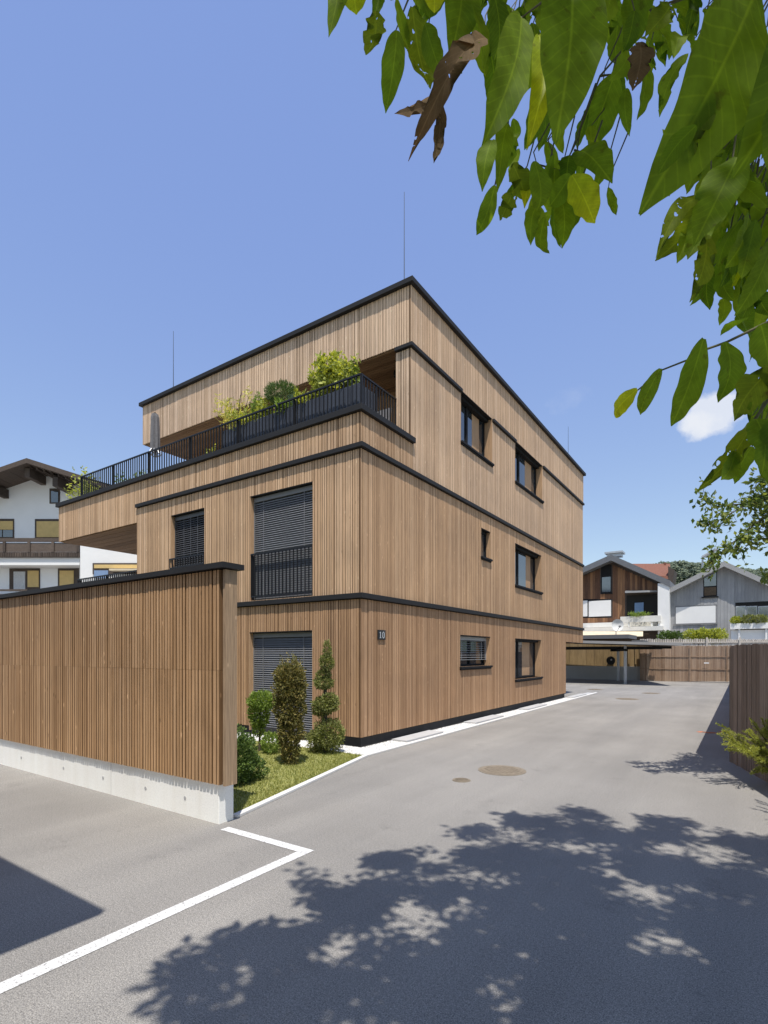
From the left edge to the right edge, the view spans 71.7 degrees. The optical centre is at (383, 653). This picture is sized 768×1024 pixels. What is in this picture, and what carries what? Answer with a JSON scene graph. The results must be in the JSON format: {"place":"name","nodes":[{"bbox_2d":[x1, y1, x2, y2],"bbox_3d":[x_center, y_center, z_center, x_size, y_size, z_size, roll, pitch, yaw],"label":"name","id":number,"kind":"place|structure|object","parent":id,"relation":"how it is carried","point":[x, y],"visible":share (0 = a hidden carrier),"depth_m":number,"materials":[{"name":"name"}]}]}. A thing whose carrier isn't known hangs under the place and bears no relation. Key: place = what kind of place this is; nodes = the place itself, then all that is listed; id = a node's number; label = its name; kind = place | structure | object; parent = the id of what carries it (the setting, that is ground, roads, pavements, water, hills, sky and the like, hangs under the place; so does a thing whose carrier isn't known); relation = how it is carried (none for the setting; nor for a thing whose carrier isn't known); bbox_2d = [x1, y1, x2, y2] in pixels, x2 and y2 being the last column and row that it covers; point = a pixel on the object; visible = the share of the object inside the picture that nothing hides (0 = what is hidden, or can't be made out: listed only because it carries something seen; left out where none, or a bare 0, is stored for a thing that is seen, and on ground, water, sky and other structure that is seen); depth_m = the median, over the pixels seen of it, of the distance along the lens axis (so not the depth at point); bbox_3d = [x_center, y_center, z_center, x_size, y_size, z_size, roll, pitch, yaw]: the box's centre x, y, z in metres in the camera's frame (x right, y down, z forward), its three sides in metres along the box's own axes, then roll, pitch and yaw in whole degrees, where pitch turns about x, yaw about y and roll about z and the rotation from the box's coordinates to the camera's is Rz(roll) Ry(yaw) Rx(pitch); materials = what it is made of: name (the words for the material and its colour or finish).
{"place":"outdoors","nodes":[
{"label":"outdoors","id":0,"kind":"place"},
{"bbox_2d":[173,331,173,386],"bbox_3d":[-6.961,-9.630,17.550,0.240,2.080,0.240,0,0,34],"label":"lightning rod","id":1,"kind":"object","parent":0,"point":[173,358],"visible":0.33,"depth_m":17.54,"materials":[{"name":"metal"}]},
{"bbox_2d":[233,739,361,812],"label":"lawn","id":2,"kind":"structure","parent":0,"point":[278,774],"depth_m":8.23,"materials":[{"name":"plant"}]},
{"bbox_2d":[234,723,270,785],"bbox_3d":[-2.169,1.491,7.816,0.952,0.930,0.820,0,0,34],"label":"box bush","id":3,"kind":"object","parent":2,"relation":"on","point":[248,761],"visible":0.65,"depth_m":7.62,"materials":[{"name":"green plant"}]},
{"bbox_2d":[245,689,275,750],"bbox_3d":[-2.345,1.265,10.174,0.643,1.231,0.626,0,0,34],"label":"topiary conifer","id":4,"kind":"object","parent":2,"relation":"on","point":[261,705],"visible":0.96,"depth_m":10.09,"materials":[{"name":"green plant"}]},
{"bbox_2d":[259,731,280,753],"bbox_3d":[-2.131,1.657,9.982,0.450,0.504,0.456,0,0,34],"label":"box ball","id":5,"kind":"object","parent":2,"relation":"on","point":[265,739],"visible":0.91,"depth_m":9.91,"materials":[{"name":"green plant"}]},
{"bbox_2d":[270,652,309,764],"bbox_3d":[-1.588,0.973,8.970,0.659,2.073,0.705,0,0,34],"label":"columnar yew","id":6,"kind":"object","parent":2,"relation":"on","point":[288,678],"visible":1,"depth_m":8.87,"materials":[{"name":"green plant"}]},
{"bbox_2d":[304,639,345,752],"bbox_3d":[-1.112,0.803,10.044,0.889,2.194,0.748,0,0,34],"label":"spiral conifer","id":7,"kind":"object","parent":2,"relation":"on","point":[324,710],"visible":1,"depth_m":9.98,"materials":[{"name":"green plant"}]},
{"bbox_2d":[0,677,767,1023],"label":"asphalt","id":8,"kind":"structure","parent":0,"point":[602,859],"depth_m":4.28,"materials":[{"name":"grey asphalt"}]},
{"bbox_2d":[0,561,243,823],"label":"slatted wall","id":9,"kind":"structure","parent":8,"relation":"on","point":[125,687],"depth_m":6.77,"materials":[{"name":"wood"}]},
{"bbox_2d":[0,827,313,993],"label":"parking line","id":10,"kind":"object","parent":8,"relation":"on","point":[28,975],"visible":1,"depth_m":3.78,"materials":[{"name":"white paint"}]},
{"bbox_2d":[233,754,368,817],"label":"kerb","id":11,"kind":"structure","parent":8,"relation":"on","point":[240,813],"depth_m":7.28,"materials":[{"name":"grey concrete"}]},
{"bbox_2d":[55,275,585,746],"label":"apartment building","id":12,"kind":"structure","parent":8,"relation":"on","point":[433,527],"depth_m":13.25,"materials":[{"name":"wood"}]},
{"bbox_2d":[63,466,96,498],"bbox_3d":[-10.852,-5.769,19.417,1.488,2.184,1.046,0,0,34],"label":"potted tree","id":13,"kind":"object","parent":12,"relation":"on","point":[77,488],"visible":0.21,"depth_m":19.39,"materials":[{"name":"green plant"}]},
{"bbox_2d":[150,412,160,457],"bbox_3d":[-7.142,-6.105,16.561,0.560,2.850,0.551,0,0,34],"label":"parasol","id":14,"kind":"object","parent":12,"relation":"on","point":[155,433],"visible":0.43,"depth_m":16.47,"materials":[{"name":"fabric"}]},
{"bbox_2d":[171,508,204,567],"bbox_3d":[-5.030,-2.965,13.877,1.426,1.450,0.257,0,0,34],"label":"window","id":15,"kind":"structure","parent":12,"relation":"in","point":[187,528],"depth_m":13.98,"materials":[{"name":"metal"}]},
{"bbox_2d":[221,420,254,448],"bbox_3d":[-3.603,-5.290,13.972,1.323,1.220,0.614,0,0,34],"label":"planter","id":16,"kind":"object","parent":12,"relation":"on","point":[241,433],"visible":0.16,"depth_m":13.60,"materials":[{"name":"grey metal"}]},
{"bbox_2d":[212,385,253,427],"bbox_3d":[-3.961,-6.463,14.170,1.263,1.237,0.937,0,0,3],"label":"bamboo plant","id":17,"kind":"object","parent":16,"relation":"in","point":[225,419],"visible":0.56,"depth_m":14.11,"materials":[{"name":"green plant"}]},
{"bbox_2d":[225,406,257,429],"bbox_3d":[-3.565,-6.026,13.794,1.099,0.642,0.791,0,0,34],"label":"leafy plant","id":18,"kind":"object","parent":16,"relation":"in","point":[237,415],"visible":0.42,"depth_m":13.64,"materials":[{"name":"green plant"}]},
{"bbox_2d":[249,391,261,419],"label":"leafy plant","id":19,"kind":"object","parent":16,"relation":"in","point":[254,404],"visible":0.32,"depth_m":13.60,"materials":[{"name":"green plant"}]},
{"bbox_2d":[257,403,301,436],"bbox_3d":[-2.401,-5.290,13.157,1.509,1.220,0.614,0,0,34],"label":"planter","id":20,"kind":"object","parent":12,"relation":"on","point":[291,418],"visible":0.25,"depth_m":12.86,"materials":[{"name":"grey metal"}]},
{"bbox_2d":[255,396,274,417],"bbox_3d":[-2.969,-6.143,13.486,0.578,0.696,0.617,0,0,43],"label":"leafy plant","id":21,"kind":"object","parent":20,"relation":"in","point":[262,404],"visible":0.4,"depth_m":13.34,"materials":[{"name":"green plant"}]},
{"bbox_2d":[263,378,296,403],"bbox_3d":[-2.569,-6.316,13.210,1.000,0.935,0.942,0,0,34],"label":"ball pine","id":22,"kind":"object","parent":20,"relation":"in","point":[289,386],"visible":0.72,"depth_m":13.01,"materials":[{"name":"green plant"}]},
{"bbox_2d":[273,397,292,414],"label":"leafy plant","id":23,"kind":"object","parent":20,"relation":"in","point":[277,399],"visible":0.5,"depth_m":12.78,"materials":[{"name":"green plant"}]},
{"bbox_2d":[288,391,300,407],"bbox_3d":[-2.110,-6.039,12.927,0.528,0.764,0.539,0,0,34],"label":"blue conifer","id":24,"kind":"object","parent":20,"relation":"in","point":[290,398],"visible":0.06,"depth_m":12.80,"materials":[{"name":"plant"}]},
{"bbox_2d":[292,385,318,403],"bbox_3d":[-1.902,-6.052,12.682,0.690,0.658,0.705,0,0,-21],"label":"leafy plant","id":25,"kind":"object","parent":20,"relation":"in","point":[296,393],"visible":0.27,"depth_m":12.54,"materials":[{"name":"green plant"}]},
{"bbox_2d":[249,630,312,730],"bbox_3d":[-2.269,0.635,12.005,1.990,2.290,0.257,0,0,34],"label":"window","id":26,"kind":"structure","parent":12,"relation":"in","point":[265,648],"depth_m":12.14,"materials":[{"name":"metal"}]},
{"bbox_2d":[250,481,312,600],"bbox_3d":[-2.256,-2.466,11.997,1.979,2.448,0.257,0,0,34],"label":"window","id":27,"kind":"structure","parent":12,"relation":"in","point":[281,518],"depth_m":12.04,"materials":[{"name":"metal"}]},
{"bbox_2d":[302,386,349,421],"bbox_3d":[-1.173,-5.290,12.324,1.395,1.220,0.614,0,0,34],"label":"planter","id":28,"kind":"object","parent":12,"relation":"on","point":[333,402],"visible":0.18,"depth_m":12.04,"materials":[{"name":"grey metal"}]},
{"bbox_2d":[307,348,344,398],"bbox_3d":[-1.374,-6.490,12.384,1.060,1.288,0.728,0,0,34],"label":"leafy shrub","id":29,"kind":"object","parent":28,"relation":"in","point":[322,376],"visible":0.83,"depth_m":12.25,"materials":[{"name":"green plant"}]},
{"bbox_2d":[332,353,360,390],"bbox_3d":[-0.849,-6.328,12.059,0.670,0.975,0.778,0,0,1],"label":"leafy shrub","id":30,"kind":"object","parent":28,"relation":"in","point":[342,370],"visible":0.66,"depth_m":11.91,"materials":[{"name":"green plant"}]},
{"bbox_2d":[347,351,359,383],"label":"spindly plant","id":31,"kind":"object","parent":28,"relation":"in","point":[358,377],"visible":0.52,"depth_m":11.90,"materials":[{"name":"green plant"}]},
{"bbox_2d":[350,383,374,410],"bbox_3d":[-0.476,-5.290,11.852,0.233,1.220,0.614,0,0,34],"label":"planter","id":32,"kind":"object","parent":12,"relation":"on","point":[354,393],"visible":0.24,"depth_m":11.68,"materials":[{"name":"grey metal"}]},
{"bbox_2d":[377,630,385,639],"bbox_3d":[-0.051,-0.403,11.192,0.034,0.205,0.270,0,0,34],"label":"house number sign","id":33,"kind":"object","parent":12,"relation":"attached to","point":[381,634],"visible":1,"depth_m":11.17,"materials":[{"name":"black metal"}]},
{"bbox_2d":[380,408,391,420],"bbox_3d":[-0.139,-5.394,12.536,0.467,0.951,0.564,0,0,34],"label":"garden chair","id":34,"kind":"object","parent":12,"relation":"on","point":[386,413],"visible":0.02,"depth_m":12.65,"materials":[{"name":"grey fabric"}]},
{"bbox_2d":[460,635,492,669],"bbox_3d":[2.549,-0.040,15.252,0.342,0.960,2.130,0,0,34],"label":"window","id":35,"kind":"structure","parent":12,"relation":"in","point":[474,650],"depth_m":15.51,"materials":[{"name":"metal"}]},
{"bbox_2d":[461,392,493,466],"bbox_3d":[2.583,-6.415,15.338,0.382,1.480,2.210,0,0,34],"label":"window","id":36,"kind":"structure","parent":12,"relation":"in","point":[476,426],"depth_m":15.68,"materials":[{"name":"glass"}]},
{"bbox_2d":[481,528,492,562],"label":"window","id":37,"kind":"structure","parent":12,"relation":"in","point":[485,535],"depth_m":16.03,"materials":[{"name":"metal"}]},
{"bbox_2d":[515,543,542,594],"bbox_3d":[5.069,-2.975,19.005,0.382,1.490,2.850,0,0,34],"label":"window","id":38,"kind":"structure","parent":12,"relation":"in","point":[527,562],"depth_m":19.50,"materials":[{"name":"glass"}]},
{"bbox_2d":[515,638,542,681],"bbox_3d":[5.069,0.212,19.005,0.382,1.475,2.850,0,0,34],"label":"window","id":39,"kind":"structure","parent":12,"relation":"in","point":[527,651],"depth_m":19.50,"materials":[{"name":"glass"}]},
{"bbox_2d":[515,442,543,503],"bbox_3d":[5.103,-6.428,19.054,0.382,1.455,2.970,0,0,34],"label":"window","id":40,"kind":"structure","parent":12,"relation":"in","point":[528,471],"depth_m":19.42,"materials":[{"name":"glass"}]},
{"bbox_2d":[452,778,470,781],"bbox_3d":[1.154,1.872,7.904,0.270,0.016,0.270,0,0,34],"label":"manhole cover","id":41,"kind":"object","parent":8,"relation":"on","point":[461,780],"visible":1,"depth_m":7.86,"materials":[{"name":"metal"}]},
{"bbox_2d":[367,692,596,755],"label":"kerb","id":42,"kind":"structure","parent":8,"relation":"on","point":[413,742],"depth_m":12.95,"materials":[{"name":"grey concrete"}]},
{"bbox_2d":[478,765,525,775],"bbox_3d":[1.904,1.872,8.569,0.760,0.016,0.760,0,0,34],"label":"manhole cover","id":43,"kind":"object","parent":8,"relation":"on","point":[501,770],"visible":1,"depth_m":8.51,"materials":[{"name":"metal"}]},
{"bbox_2d":[566,634,682,683],"bbox_3d":[14.386,0.305,36.278,11.100,3.170,7.200,0,0,34],"label":"carport","id":44,"kind":"object","parent":8,"relation":"on","point":[585,659],"visible":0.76,"depth_m":38.45,"materials":[{"name":"metal"}]},
{"bbox_2d":[606,656,614,664],"bbox_3d":[16.552,0.474,38.706,0.616,0.616,0.350,0,0,34],"label":"hose reel","id":45,"kind":"object","parent":44,"relation":"attached to","point":[610,661],"visible":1,"depth_m":38.59,"materials":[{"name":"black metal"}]},
{"bbox_2d":[615,698,638,699],"bbox_3d":[10.152,1.872,22.184,0.900,0.016,0.900,0,0,34],"label":"manhole cover","id":46,"kind":"object","parent":8,"relation":"on","point":[627,698],"visible":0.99,"depth_m":22.24,"materials":[{"name":"metal"}]},
{"bbox_2d":[634,562,676,584],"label":"red roof house","id":47,"kind":"structure","parent":8,"relation":"on","point":[665,570],"depth_m":60.67,"materials":[{"name":"tile"}]},
{"bbox_2d":[655,630,683,641],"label":"hedge","id":48,"kind":"object","parent":8,"relation":"on","point":[667,634],"visible":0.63,"depth_m":40.45,"materials":[{"name":"green plant"}]},
{"bbox_2d":[640,645,728,681],"bbox_3d":[21.234,0.670,35.307,7.688,2.529,0.180,0,0,34],"label":"fence","id":49,"kind":"object","parent":8,"relation":"on","point":[683,663],"visible":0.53,"depth_m":35.94,"materials":[{"name":"brown wood"}]},
{"bbox_2d":[682,626,728,645],"bbox_3d":[23.816,-0.090,39.439,3.113,3.940,1.319,0,0,34],"label":"hedge","id":50,"kind":"object","parent":8,"relation":"on","point":[709,633],"visible":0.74,"depth_m":39.17,"materials":[{"name":"green plant"}]},
{"bbox_2d":[689,467,767,584],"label":"leaved tree","id":51,"kind":"object","parent":8,"relation":"on","point":[755,500],"visible":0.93,"depth_m":7.29,"materials":[{"name":"green plant"}]},
{"bbox_2d":[716,718,767,775],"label":"juniper","id":52,"kind":"object","parent":8,"relation":"on","point":[755,751],"visible":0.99,"depth_m":7.58,"materials":[{"name":"green plant"}]},
{"bbox_2d":[729,643,767,782],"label":"board fence","id":53,"kind":"object","parent":8,"relation":"on","point":[748,681],"visible":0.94,"depth_m":8.51,"materials":[{"name":"brown wood"}]},
{"bbox_2d":[0,0,767,569],"label":"sky","id":54,"kind":"structure","parent":0,"point":[229,177],"materials":[{"name":"blue"}]},
{"bbox_2d":[404,192,404,278],"bbox_3d":[0.495,-9.930,12.954,0.240,2.680,0.240,0,0,34],"label":"lightning rod","id":55,"kind":"object","parent":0,"point":[404,235],"visible":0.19,"depth_m":12.95,"materials":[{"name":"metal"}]},
{"bbox_2d":[237,692,590,754],"bbox_3d":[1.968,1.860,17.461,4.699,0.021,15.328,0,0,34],"label":"gravel","id":56,"kind":"structure","parent":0,"point":[357,750],"depth_m":11.10,"materials":[{"name":"grey gravel"}]},
{"bbox_2d":[392,730,442,741],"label":"paving slab","id":57,"kind":"structure","parent":56,"relation":"on","point":[417,736],"depth_m":11.87,"materials":[{"name":"grey concrete"}]},
{"bbox_2d":[464,715,503,723],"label":"paving slab","id":58,"kind":"structure","parent":56,"relation":"on","point":[482,719],"depth_m":14.84,"materials":[{"name":"grey concrete"}]},
{"bbox_2d":[518,704,546,709],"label":"paving slab","id":59,"kind":"structure","parent":56,"relation":"on","point":[531,707],"depth_m":18.51,"materials":[{"name":"grey concrete"}]},
{"bbox_2d":[567,693,586,697],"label":"paving slab","id":60,"kind":"structure","parent":56,"relation":"on","point":[576,695],"depth_m":23.41,"materials":[{"name":"grey concrete"}]},
{"label":"ground","id":61,"kind":"structure","parent":0,"visible":0},
{"bbox_2d":[0,458,136,593],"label":"chalet","id":62,"kind":"object","parent":61,"relation":"on","point":[35,553],"visible":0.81,"depth_m":29.67,"materials":[{"name":"white plaster"},{"name":"dark timber"},{"name":"glass"}]},
{"bbox_2d":[0,519,13,537],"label":"window","id":63,"kind":"structure","parent":62,"relation":"in","point":[6,525],"depth_m":29.93,"materials":[{"name":"beige glass"}]},
{"bbox_2d":[9,568,39,589],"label":"window","id":64,"kind":"structure","parent":62,"relation":"in","point":[19,578],"depth_m":29.93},
{"bbox_2d":[35,519,58,537],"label":"window","id":65,"kind":"structure","parent":62,"relation":"in","point":[44,528],"depth_m":29.93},
{"bbox_2d":[49,488,59,503],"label":"window","id":66,"kind":"structure","parent":62,"relation":"in","point":[54,493],"depth_m":29.95,"materials":[{"name":"grey glass"}]},
{"bbox_2d":[58,568,78,585],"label":"window","id":67,"kind":"structure","parent":62,"relation":"in","point":[66,576],"depth_m":29.93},
{"bbox_2d":[92,563,136,577],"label":"window","id":68,"kind":"structure","parent":62,"relation":"in","point":[98,569],"depth_m":28.61,"materials":[{"name":"beige glass"}]},
{"bbox_2d":[327,0,767,491],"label":"walnut tree","id":69,"kind":"object","parent":61,"relation":"on","point":[714,141],"visible":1,"depth_m":1.18,"materials":[{"name":"green plant"}]},
{"bbox_2d":[582,550,674,666],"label":"timber house","id":70,"kind":"structure","parent":61,"relation":"on","point":[615,586],"depth_m":46.91,"materials":[{"name":"white paint"}]},
{"bbox_2d":[583,598,611,617],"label":"window","id":71,"kind":"structure","parent":70,"relation":"in","point":[592,608],"depth_m":48.38,"materials":[{"name":"metal"}]},
{"bbox_2d":[601,565,611,593],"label":"window","id":72,"kind":"structure","parent":70,"relation":"in","point":[606,571],"depth_m":47.95,"materials":[{"name":"glass"}]},
{"bbox_2d":[612,619,623,630],"bbox_3d":[15.460,-1.798,35.152,0.597,1.033,0.576,0,0,42],"label":"satellite dish","id":73,"kind":"object","parent":70,"relation":"attached to","point":[617,624],"visible":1,"depth_m":35.23,"materials":[{"name":"metal"}]},
{"bbox_2d":[634,601,643,612],"bbox_3d":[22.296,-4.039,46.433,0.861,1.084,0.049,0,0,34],"label":"door","id":74,"kind":"structure","parent":70,"relation":"in","point":[638,606],"depth_m":46.40,"materials":[{"name":"glass"}]},
{"bbox_2d":[628,611,652,616],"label":"balcony plant","id":75,"kind":"object","parent":70,"relation":"on","point":[638,614],"visible":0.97,"depth_m":45.36,"materials":[{"name":"green plant"}]},
{"bbox_2d":[640,637,767,681],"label":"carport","id":76,"kind":"object","parent":61,"relation":"on","point":[705,642],"visible":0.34,"depth_m":36.66,"materials":[{"name":"grey metal"}]},
{"bbox_2d":[670,548,767,676],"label":"grey house","id":77,"kind":"structure","parent":61,"relation":"on","point":[724,595],"depth_m":43.01,"materials":[{"name":"wood"}]},
{"bbox_2d":[673,605,717,624],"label":"window","id":78,"kind":"structure","parent":77,"relation":"in","point":[698,614],"depth_m":43.99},
{"bbox_2d":[701,569,717,597],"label":"window","id":79,"kind":"structure","parent":77,"relation":"in","point":[709,588],"depth_m":43.44,"materials":[{"name":"glass"}]},
{"bbox_2d":[729,616,741,623],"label":"balcony bush","id":80,"kind":"object","parent":77,"relation":"on","point":[737,619],"visible":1,"depth_m":41.46,"materials":[{"name":"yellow plant"}]},
{"bbox_2d":[736,606,745,616],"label":"window","id":81,"kind":"structure","parent":77,"relation":"in","point":[740,610],"depth_m":42.28,"materials":[{"name":"glass"}]},
{"bbox_2d":[741,614,756,623],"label":"balcony bush","id":82,"kind":"object","parent":77,"relation":"on","point":[745,620],"visible":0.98,"depth_m":41.00,"materials":[{"name":"green plant"}]},
{"bbox_2d":[746,606,756,619],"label":"window","id":83,"kind":"structure","parent":77,"relation":"in","point":[751,610],"depth_m":41.88,"materials":[{"name":"glass"}]},
{"bbox_2d":[752,614,767,623],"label":"balcony bush","id":84,"kind":"object","parent":77,"relation":"on","point":[762,616],"visible":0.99,"depth_m":40.59,"materials":[{"name":"green plant"}]},
{"bbox_2d":[758,606,767,621],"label":"window","id":85,"kind":"structure","parent":77,"relation":"in","point":[761,609],"depth_m":41.46,"materials":[{"name":"glass"}]},
{"bbox_3d":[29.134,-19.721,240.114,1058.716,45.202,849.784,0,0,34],"label":"hills","id":86,"kind":"structure","parent":0,"visible":0},
{"bbox_2d":[655,560,767,584],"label":"forest","id":87,"kind":"object","parent":86,"relation":"on","point":[684,570],"visible":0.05,"depth_m":365.50,"materials":[{"name":"green plant"}]}
]}

